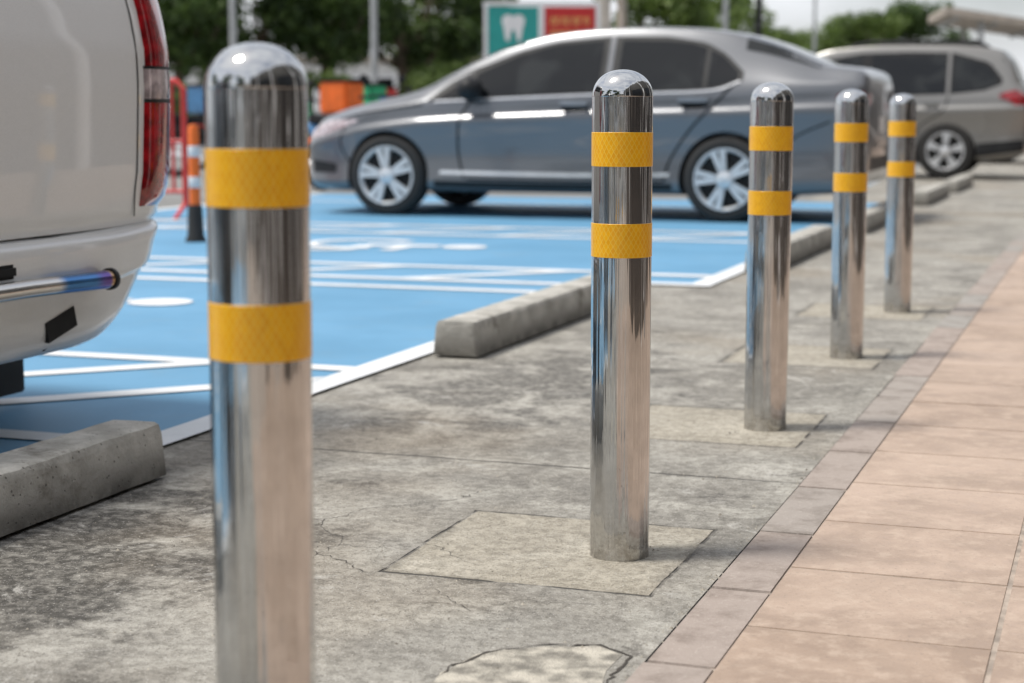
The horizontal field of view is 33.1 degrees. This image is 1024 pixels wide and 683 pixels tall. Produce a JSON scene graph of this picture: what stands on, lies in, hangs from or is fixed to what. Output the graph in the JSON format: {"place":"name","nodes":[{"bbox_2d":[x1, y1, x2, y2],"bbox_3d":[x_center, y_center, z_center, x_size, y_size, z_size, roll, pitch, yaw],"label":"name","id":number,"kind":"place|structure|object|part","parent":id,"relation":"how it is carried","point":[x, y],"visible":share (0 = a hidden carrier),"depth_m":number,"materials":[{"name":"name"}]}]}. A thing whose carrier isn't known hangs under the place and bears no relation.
{"place":"outdoors","nodes":[
{"label":"outdoors","id":0,"kind":"place"},
{"bbox_2d":[169,114,204,176],"bbox_3d":[-3.886,-2.804,22.836,1.875,1.240,0.700,0,8,-1],"label":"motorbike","id":1,"kind":"object","parent":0,"point":[191,120],"visible":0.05,"depth_m":22.75,"materials":[{"name":"metal"}]},
{"bbox_2d":[170,84,204,168],"bbox_3d":[-5.081,-3.255,26.159,1.875,1.260,0.700,6,10,39],"label":"motorbike","id":2,"kind":"object","parent":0,"point":[195,97],"visible":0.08,"depth_m":25.55,"materials":[{"name":"plastic"}]},
{"bbox_2d":[197,60,211,83],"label":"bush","id":3,"kind":"object","parent":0,"point":[203,76],"depth_m":42.98,"materials":[{"name":"green plant"}]},
{"bbox_2d":[309,85,326,137],"bbox_3d":[-3.541,-3.338,26.788,1.875,1.260,0.700,0,8,-1],"label":"motorbike","id":4,"kind":"object","parent":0,"point":[316,107],"visible":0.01,"depth_m":26.54,"materials":[{"name":"plastic"}]},
{"bbox_2d":[170,56,483,93],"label":"building","id":5,"kind":"structure","parent":0,"point":[388,74],"depth_m":74.10,"materials":[{"name":"white glass"}]},
{"bbox_2d":[348,75,395,89],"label":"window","id":6,"kind":"structure","parent":5,"relation":"in","point":[390,79],"depth_m":74.10,"materials":[{"name":"glass"}]},
{"bbox_2d":[307,79,363,141],"bbox_3d":[-2.498,-2.616,21.347,0.700,1.260,1.875,4,9,29],"label":"motorbike","id":7,"kind":"object","parent":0,"point":[337,95],"visible":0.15,"depth_m":21.71,"materials":[{"name":"plastic"}]},
{"bbox_2d":[308,83,387,115],"bbox_3d":[-2.668,-3.113,25.087,1.875,1.260,0.700,4,9,29],"label":"motorbike","id":8,"kind":"object","parent":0,"point":[376,88],"visible":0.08,"depth_m":24.52,"materials":[{"name":"plastic"}]},
{"bbox_2d":[309,74,405,189],"bbox_3d":[-1.654,-2.229,18.507,1.875,1.240,0.700,6,10,39],"label":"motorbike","id":9,"kind":"object","parent":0,"point":[315,120],"visible":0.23,"depth_m":18.71,"materials":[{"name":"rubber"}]},
{"bbox_2d":[385,86,412,97],"bbox_3d":[-1.957,-3.397,27.232,0.700,1.260,1.875,-1,8,-11],"label":"motorbike","id":10,"kind":"object","parent":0,"point":[391,90],"visible":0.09,"depth_m":27.64,"materials":[{"name":"plastic"}]},
{"bbox_2d":[157,147,1022,661],"bbox_3d":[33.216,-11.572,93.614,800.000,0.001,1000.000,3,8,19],"label":"ground","id":11,"kind":"structure","parent":0,"point":[167,201],"depth_m":17.73,"materials":[{"name":"concrete"}]},
{"bbox_2d":[173,81,193,114],"bbox_3d":[-7.195,-5.237,39.876,1.792,1.615,2.038,4,9,28],"label":"bush","id":12,"kind":"object","parent":11,"relation":"on","point":[176,96],"visible":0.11,"depth_m":39.25,"materials":[{"name":"green plant"}]},
{"bbox_2d":[158,0,267,110],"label":"tree","id":13,"kind":"object","parent":11,"relation":"on","point":[196,31],"visible":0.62,"depth_m":41.84,"materials":[{"name":"green plant"}]},
{"bbox_2d":[229,0,236,46],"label":"lamp post","id":14,"kind":"object","parent":11,"relation":"on","point":[232,18],"depth_m":33.43,"materials":[{"name":"silver metal"}]},
{"bbox_2d":[200,0,320,62],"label":"tree","id":15,"kind":"object","parent":11,"relation":"on","point":[263,37],"visible":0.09,"depth_m":49.23,"materials":[{"name":"green plant"}]},
{"bbox_2d":[305,68,354,113],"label":"bush","id":16,"kind":"object","parent":11,"relation":"on","point":[329,74],"visible":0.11,"depth_m":41.86,"materials":[{"name":"green plant"}]},
{"bbox_2d":[255,0,410,72],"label":"tree","id":17,"kind":"object","parent":11,"relation":"on","point":[331,33],"visible":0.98,"depth_m":44.57,"materials":[{"name":"green plant"}]},
{"bbox_2d":[370,0,377,82],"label":"lamp post","id":18,"kind":"object","parent":11,"relation":"on","point":[374,41],"depth_m":32.49,"materials":[{"name":"silver metal"}]},
{"bbox_2d":[346,0,514,94],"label":"tree","id":19,"kind":"object","parent":11,"relation":"on","point":[456,36],"visible":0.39,"depth_m":50.61,"materials":[{"name":"green plant"}]},
{"bbox_2d":[397,60,467,95],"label":"bush","id":20,"kind":"object","parent":11,"relation":"on","point":[421,76],"visible":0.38,"depth_m":44.44,"materials":[{"name":"green plant"}]},
{"bbox_2d":[0,194,878,452],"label":"parking surface","id":21,"kind":"object","parent":11,"relation":"on","point":[355,326],"visible":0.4,"depth_m":8.56,"materials":[{"name":"blue paint"}]},
{"bbox_2d":[0,0,170,396],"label":"parked van","id":22,"kind":"object","parent":21,"relation":"on","point":[85,90],"visible":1,"depth_m":4.26,"materials":[{"name":"white paint"}]},
{"bbox_2d":[127,298,192,304],"bbox_3d":[-2.061,-0.204,7.851,1.286,0.001,0.948,0,8,0],"label":"wheelchair marking","id":23,"kind":"object","parent":21,"relation":"on","point":[162,301],"visible":0.42,"depth_m":7.66,"materials":[{"name":"white paint"}]},
{"bbox_2d":[165,78,188,218],"bbox_3d":[-3.083,-1.540,13.800,1.017,1.114,0.516,1,8,9],"label":"barrier","id":24,"kind":"object","parent":21,"relation":"on","point":[184,191],"visible":0.23,"depth_m":13.70,"materials":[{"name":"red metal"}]},
{"bbox_2d":[185,124,206,241],"bbox_3d":[-2.065,-1.025,11.222,0.140,0.770,0.140,3,8,19],"label":"safety post","id":25,"kind":"object","parent":21,"relation":"on","point":[195,227],"visible":0.96,"depth_m":11.20,"materials":[{"name":"plastic"}]},
{"bbox_2d":[310,239,486,249],"bbox_3d":[-0.799,-0.619,10.984,1.286,0.001,0.948,0,8,0],"label":"wheelchair marking","id":26,"kind":"object","parent":21,"relation":"on","point":[315,244],"visible":0.92,"depth_m":10.80,"materials":[{"name":"white paint"}]},
{"bbox_2d":[0,193,822,444],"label":"bay markings","id":27,"kind":"object","parent":21,"relation":"on","point":[184,430],"visible":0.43,"depth_m":5.98,"materials":[{"name":"white paint"}]},
{"bbox_2d":[309,27,893,221],"bbox_3d":[0.701,-1.830,14.374,4.704,1.518,2.152,3,8,19],"label":"parked car","id":28,"kind":"object","parent":21,"relation":"on","point":[516,118],"visible":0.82,"depth_m":13.57,"materials":[{"name":"grey paint"}]},
{"bbox_3d":[-0.464,-2.047,13.892,0.260,0.172,0.091,3,8,19],"label":"window","id":29,"kind":"part","parent":28,"relation":"part of","materials":[{"name":"black glass"}]},
{"bbox_3d":[0.214,-2.166,13.693,1.035,0.435,0.204,3,8,19],"label":"window","id":30,"kind":"part","parent":28,"relation":"part of","materials":[{"name":"black glass"}]},
{"bbox_3d":[1.160,-2.143,13.360,0.681,0.393,0.205,3,8,19],"label":"window","id":31,"kind":"part","parent":28,"relation":"part of","materials":[{"name":"black glass"}]},
{"bbox_3d":[1.621,-2.091,13.187,0.234,0.284,0.166,3,8,19],"label":"window","id":32,"kind":"part","parent":28,"relation":"part of","materials":[{"name":"black glass"}]},
{"bbox_3d":[2.292,-2.297,13.747,0.582,0.271,1.398,3,8,19],"label":"rear window","id":33,"kind":"part","parent":28,"relation":"part of","materials":[{"name":"grey glass"}]},
{"bbox_2d":[381,0,517,71],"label":"tree","id":34,"kind":"object","parent":11,"relation":"on","point":[414,13],"visible":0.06,"depth_m":59.10,"materials":[{"name":"green plant"}]},
{"bbox_2d":[0,155,1023,682],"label":"concrete strip","id":35,"kind":"object","parent":11,"relation":"on","point":[412,537],"visible":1,"depth_m":3.76,"materials":[{"name":"grey concrete"}]},
{"bbox_2d":[3,588,104,599],"bbox_3d":[-0.799,0.443,3.043,0.182,0.001,0.067,-1,8,-7],"label":"ground crack","id":36,"kind":"object","parent":35,"relation":"on","point":[55,588],"visible":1,"depth_m":3.05,"materials":[{"name":"black concrete"}]},
{"bbox_2d":[0,420,165,536],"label":"wheel stop","id":37,"kind":"object","parent":35,"relation":"on","point":[43,480],"visible":1,"depth_m":3.69,"materials":[{"name":"concrete"}]},
{"bbox_2d":[133,509,365,571],"bbox_3d":[-0.505,0.388,3.461,0.780,0.001,0.100,7,10,43],"label":"ground crack","id":38,"kind":"object","parent":35,"relation":"on","point":[315,551],"visible":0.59,"depth_m":3.31,"materials":[{"name":"black concrete"}]},
{"bbox_2d":[204,42,315,682],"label":"bollard","id":39,"kind":"object","parent":35,"relation":"on","point":[257,168],"visible":1,"depth_m":1.88,"materials":[{"name":"metal"}]},
{"bbox_2d":[3,290,954,681],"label":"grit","id":40,"kind":"object","parent":35,"relation":"on","point":[543,482],"visible":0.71,"depth_m":3.54,"materials":[{"name":"grey gravel"}]},
{"bbox_2d":[433,275,590,356],"bbox_3d":[0.120,-0.130,6.833,0.167,0.124,1.912,3,8,19],"label":"wheel stop","id":41,"kind":"object","parent":35,"relation":"on","point":[485,330],"visible":0.85,"depth_m":6.32,"materials":[{"name":"concrete"}]},
{"bbox_2d":[436,589,587,610],"bbox_3d":[-0.015,0.453,2.971,0.313,0.001,0.113,3,8,19],"label":"ground crack","id":42,"kind":"object","parent":35,"relation":"on","point":[498,604],"visible":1,"depth_m":2.99,"materials":[{"name":"black concrete"}]},
{"bbox_2d":[433,645,621,682],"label":"mortar patch","id":43,"kind":"object","parent":35,"relation":"on","point":[557,664],"visible":1,"depth_m":2.64,"materials":[{"name":"beige concrete"}]},
{"bbox_2d":[438,644,632,682],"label":"ground crack","id":44,"kind":"object","parent":35,"relation":"on","point":[602,645],"visible":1,"depth_m":2.69,"materials":[{"name":"black concrete"}]},
{"bbox_2d":[590,70,652,561],"bbox_3d":[0.205,-0.048,3.254,0.114,0.920,0.114,1,8,11],"label":"bollard","id":45,"kind":"object","parent":35,"relation":"on","point":[621,165],"visible":1,"depth_m":3.21,"materials":[{"name":"metal"}]},
{"bbox_2d":[744,82,793,431],"bbox_3d":[0.681,-0.224,4.580,0.114,0.920,0.114,3,8,19],"label":"bollard","id":46,"kind":"object","parent":35,"relation":"on","point":[769,229],"visible":1,"depth_m":4.54,"materials":[{"name":"metal"}]},
{"bbox_2d":[745,225,831,270],"bbox_3d":[1.640,-0.555,10.039,0.167,0.124,2.002,3,8,19],"label":"wheel stop","id":47,"kind":"object","parent":35,"relation":"on","point":[808,241],"visible":0.52,"depth_m":10.19,"materials":[{"name":"concrete"}]},
{"bbox_2d":[830,89,868,359],"bbox_3d":[1.157,-0.401,5.916,0.114,0.920,0.114,1,7,8],"label":"bollard","id":48,"kind":"object","parent":35,"relation":"on","point":[851,132],"visible":1,"depth_m":5.87,"materials":[{"name":"metal"}]},
{"bbox_2d":[866,201,885,232],"bbox_3d":[2.741,-0.951,13.017,0.167,0.124,2.002,3,8,19],"label":"wheel stop","id":49,"kind":"object","parent":35,"relation":"on","point":[875,216],"visible":0.46,"depth_m":12.62,"materials":[{"name":"concrete"}]},
{"bbox_2d":[884,94,916,312],"bbox_3d":[1.639,-0.583,7.287,0.114,0.920,0.114,0,8,-2],"label":"bollard","id":50,"kind":"object","parent":35,"relation":"on","point":[900,199],"visible":1,"depth_m":7.24,"materials":[{"name":"metal"}]},
{"bbox_2d":[914,183,948,204],"bbox_3d":[4.022,-1.421,16.564,0.167,0.123,2.002,3,8,19],"label":"wheel stop","id":51,"kind":"object","parent":35,"relation":"on","point":[930,194],"visible":0.95,"depth_m":16.05,"materials":[{"name":"concrete"}]},
{"bbox_2d":[943,174,972,191],"bbox_3d":[4.938,-1.756,19.082,0.167,0.124,2.002,3,8,19],"label":"wheel stop","id":52,"kind":"object","parent":35,"relation":"on","point":[959,183],"visible":0.91,"depth_m":18.61,"materials":[{"name":"concrete"}]},
{"bbox_2d":[991,156,1019,163],"bbox_3d":[7.120,-3.848,29.579,4.704,1.518,2.152,3,8,19],"label":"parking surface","id":53,"kind":"object","parent":35,"relation":"on","point":[1003,161],"depth_m":28.40,"materials":[{"name":"paint"}]},
{"bbox_2d":[483,1,599,57],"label":"signboard","id":54,"kind":"object","parent":11,"relation":"on","point":[506,27],"visible":0.7,"depth_m":35.40,"materials":[{"name":"multicoloured metal"}]},
{"bbox_2d":[596,0,610,28],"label":"post","id":55,"kind":"object","parent":11,"relation":"on","point":[605,14],"visible":0.08,"depth_m":37.26,"materials":[{"name":"white metal"}]},
{"bbox_2d":[617,0,625,27],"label":"post","id":56,"kind":"object","parent":11,"relation":"on","point":[621,13],"depth_m":39.28,"materials":[{"name":"white metal"}]},
{"bbox_2d":[594,0,721,29],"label":"tree","id":57,"kind":"object","parent":11,"relation":"on","point":[686,13],"visible":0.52,"depth_m":59.57,"materials":[{"name":"green plant"}]},
{"bbox_2d":[666,0,779,40],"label":"tree","id":58,"kind":"object","parent":11,"relation":"on","point":[740,11],"visible":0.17,"depth_m":71.16,"materials":[{"name":"green plant"}]},
{"bbox_2d":[722,0,727,30],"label":"lamp post","id":59,"kind":"object","parent":11,"relation":"on","point":[725,17],"visible":0.12,"depth_m":51.10,"materials":[{"name":"silver metal"}]},
{"bbox_2d":[755,0,762,35],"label":"lamp post","id":60,"kind":"object","parent":11,"relation":"on","point":[758,18],"depth_m":43.24,"materials":[{"name":"grey metal"}]},
{"bbox_2d":[763,26,823,53],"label":"tree","id":61,"kind":"object","parent":11,"relation":"on","point":[799,39],"visible":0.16,"depth_m":82.00,"materials":[{"name":"green plant"}]},
{"bbox_2d":[812,0,816,53],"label":"lamp post","id":62,"kind":"object","parent":11,"relation":"on","point":[814,26],"visible":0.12,"depth_m":68.89,"materials":[{"name":"silver metal"}]},
{"bbox_2d":[625,228,1023,682],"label":"kerb strip","id":63,"kind":"object","parent":11,"relation":"on","point":[697,644],"visible":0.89,"depth_m":3.52,"materials":[{"name":"stone"}]},
{"bbox_2d":[804,9,909,52],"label":"tree","id":64,"kind":"object","parent":11,"relation":"on","point":[841,31],"visible":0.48,"depth_m":95.50,"materials":[{"name":"green plant"}]},
{"bbox_2d":[862,0,974,43],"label":"tree","id":65,"kind":"object","parent":11,"relation":"on","point":[916,14],"visible":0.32,"depth_m":97.44,"materials":[{"name":"green plant"}]},
{"bbox_2d":[816,40,1023,178],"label":"parked car","id":66,"kind":"object","parent":11,"relation":"on","point":[968,95],"visible":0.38,"depth_m":21.73,"materials":[{"name":"grey metal"}]},
{"bbox_3d":[3.916,-3.413,22.305,1.200,0.530,0.159,3,8,19],"label":"window","id":67,"kind":"part","parent":66,"relation":"part of","materials":[{"name":"black glass"}]},
{"bbox_3d":[5.035,-3.385,21.915,0.930,0.493,0.162,3,8,19],"label":"window","id":68,"kind":"part","parent":66,"relation":"part of","materials":[{"name":"black glass"}]},
{"bbox_3d":[5.808,-3.358,21.644,0.510,0.455,0.156,3,8,19],"label":"window","id":69,"kind":"part","parent":66,"relation":"part of","materials":[{"name":"black glass"}]},
{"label":"rear window","id":70,"kind":"part","parent":66,"relation":"part of","materials":[{"name":"white glass"}]},
{"bbox_2d":[221,0,1023,75],"label":"sky","id":71,"kind":"structure","parent":0,"point":[795,14],"materials":[{"name":"white"}]},
{"bbox_2d":[705,250,1023,682],"bbox_3d":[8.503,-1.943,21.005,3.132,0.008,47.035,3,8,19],"label":"pavement","id":72,"kind":"structure","parent":0,"point":[942,532],"depth_m":3.28,"materials":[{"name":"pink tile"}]},
{"bbox_2d":[928,6,1023,46],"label":"pavilion","id":73,"kind":"structure","parent":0,"point":[980,23],"depth_m":57.54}
]}

